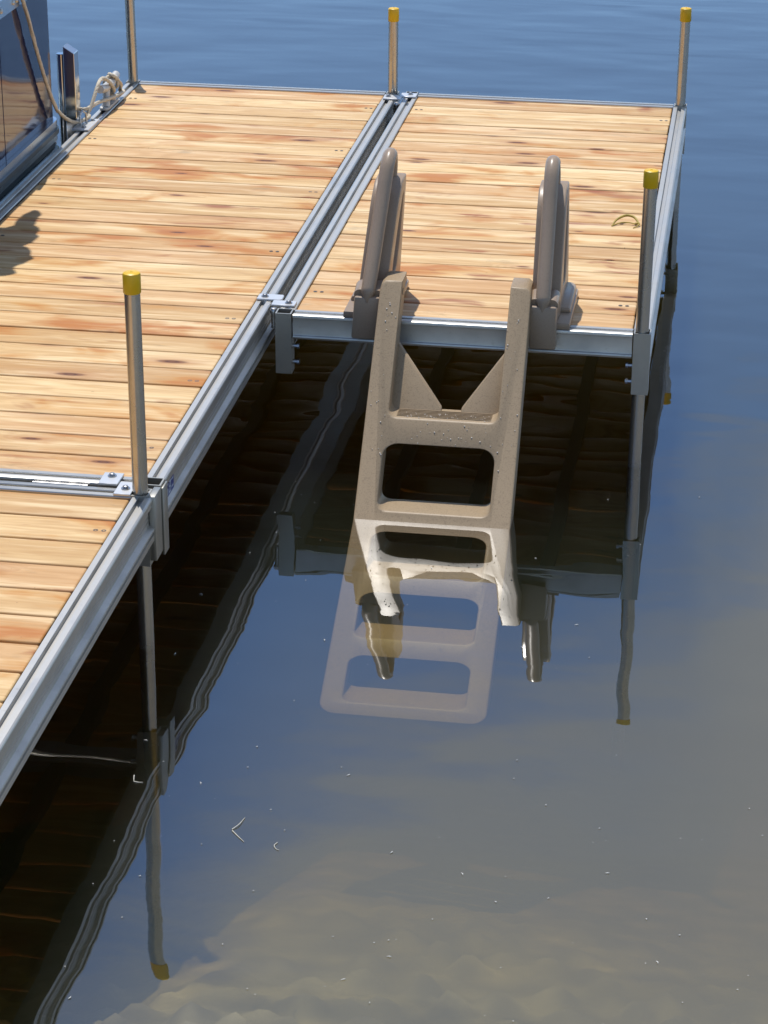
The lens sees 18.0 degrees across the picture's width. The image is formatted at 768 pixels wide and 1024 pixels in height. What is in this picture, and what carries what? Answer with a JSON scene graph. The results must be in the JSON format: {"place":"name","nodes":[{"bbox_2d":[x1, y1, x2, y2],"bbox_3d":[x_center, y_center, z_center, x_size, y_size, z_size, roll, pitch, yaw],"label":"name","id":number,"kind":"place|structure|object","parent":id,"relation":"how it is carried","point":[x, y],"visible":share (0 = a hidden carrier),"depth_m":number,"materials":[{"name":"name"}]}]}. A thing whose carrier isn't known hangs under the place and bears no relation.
{"place":"outdoors","nodes":[
{"label":"outdoors","id":0,"kind":"place"},
{"bbox_2d":[0,0,767,1023],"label":"water","id":1,"kind":"structure","parent":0,"point":[516,798],"depth_m":12.85,"materials":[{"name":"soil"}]},
{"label":"water","id":2,"kind":"structure","parent":0,"visible":0},
{"bbox_2d":[0,0,58,203],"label":"pontoon boat","id":3,"kind":"object","parent":2,"relation":"on","point":[29,131],"visible":0.66,"depth_m":9.42,"materials":[{"name":"metal"}]},
{"bbox_2d":[125,0,137,81],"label":"dock post","id":4,"kind":"object","parent":2,"relation":"in","point":[131,40],"visible":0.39,"depth_m":10.68,"materials":[{"name":"silver metal"}]},
{"bbox_2d":[0,79,401,554],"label":"dock section","id":5,"kind":"object","parent":4,"relation":"attached to","point":[207,211],"visible":0.95,"depth_m":8.48,"materials":[{"name":"brown wood"}]},
{"bbox_2d":[56,43,99,145],"bbox_3d":[-1.282,-1.574,10.088,0.161,0.731,0.177,4,24,8],"label":"bumper post","id":6,"kind":"object","parent":5,"relation":"attached to","point":[68,81],"visible":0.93,"depth_m":10.03,"materials":[{"name":"metal"}]},
{"bbox_2d":[97,71,119,110],"bbox_3d":[-1.177,-1.794,10.353,0.044,0.120,0.276,4,24,8],"label":"dock cleat","id":7,"kind":"object","parent":5,"relation":"on","point":[105,88],"visible":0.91,"depth_m":10.31,"materials":[{"name":"metal"}]},
{"bbox_2d":[21,0,124,123],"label":"mooring rope","id":8,"kind":"object","parent":7,"relation":"attached to","point":[93,103],"visible":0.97,"depth_m":10.04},
{"bbox_2d":[122,270,165,925],"bbox_3d":[-0.662,0.393,6.766,0.054,2.231,0.048,4,24,8],"label":"dock post","id":9,"kind":"object","parent":2,"relation":"in","point":[132,303],"visible":0.93,"depth_m":6.71,"materials":[{"name":"silver metal"}]},
{"bbox_2d":[0,480,162,804],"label":"dock section","id":10,"kind":"object","parent":9,"relation":"attached to","point":[73,557],"visible":0.98,"depth_m":6.12,"materials":[{"name":"brown wood"}]},
{"bbox_2d":[232,818,244,841],"bbox_3d":[-0.353,0.768,5.868,0.032,0.005,0.112,0,24,-2],"label":"floating twig","id":11,"kind":"object","parent":2,"relation":"on","point":[234,832],"visible":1,"depth_m":5.86,"materials":[{"name":"grey wood"}]},
{"bbox_2d":[388,7,398,93],"bbox_3d":[0.033,-1.274,10.857,0.053,1.976,0.048,4,24,8],"label":"dock post","id":12,"kind":"object","parent":2,"relation":"in","point":[393,16],"visible":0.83,"depth_m":10.52,"materials":[{"name":"silver metal"}]},
{"bbox_2d":[64,494,762,1015],"bbox_3d":[0.348,0.544,6.386,1.977,0.003,3.114,4,24,8],"label":"floating debris","id":13,"kind":"object","parent":2,"relation":"on","point":[348,774],"visible":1,"depth_m":5.68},
{"bbox_2d":[610,168,658,769],"bbox_3d":[0.823,-0.092,7.997,0.058,2.140,0.048,4,24,8],"label":"dock post","id":14,"kind":"object","parent":2,"relation":"in","point":[650,180],"visible":1,"depth_m":7.99,"materials":[{"name":"silver metal"}]},
{"bbox_2d":[270,91,686,394],"bbox_3d":[0.462,-1.117,9.230,1.253,0.222,2.993,4,24,8],"label":"dock section","id":15,"kind":"object","parent":14,"relation":"attached to","point":[472,167],"visible":0.85,"depth_m":8.88,"materials":[{"name":"brown wood"}]},
{"bbox_2d":[320,147,577,723],"bbox_3d":[0.171,-0.312,7.556,0.740,1.321,1.575,4,24,8],"label":"swim ladder","id":16,"kind":"object","parent":15,"relation":"attached to","point":[404,406],"visible":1,"depth_m":7.60,"materials":[{"name":"beige plastic"}]},
{"bbox_2d":[611,214,639,227],"bbox_3d":[0.888,-1.064,8.858,0.100,0.030,0.082,8,25,16],"label":"dried stem","id":17,"kind":"object","parent":15,"relation":"on","point":[627,215],"visible":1,"depth_m":8.86,"materials":[{"name":"beige plant"}]},
{"bbox_2d":[655,7,691,450],"bbox_3d":[1.271,-1.212,10.676,0.053,2.025,0.048,4,24,8],"label":"dock post","id":18,"kind":"object","parent":2,"relation":"in","point":[685,17],"visible":0.91,"depth_m":10.73,"materials":[{"name":"silver metal"}]}
]}

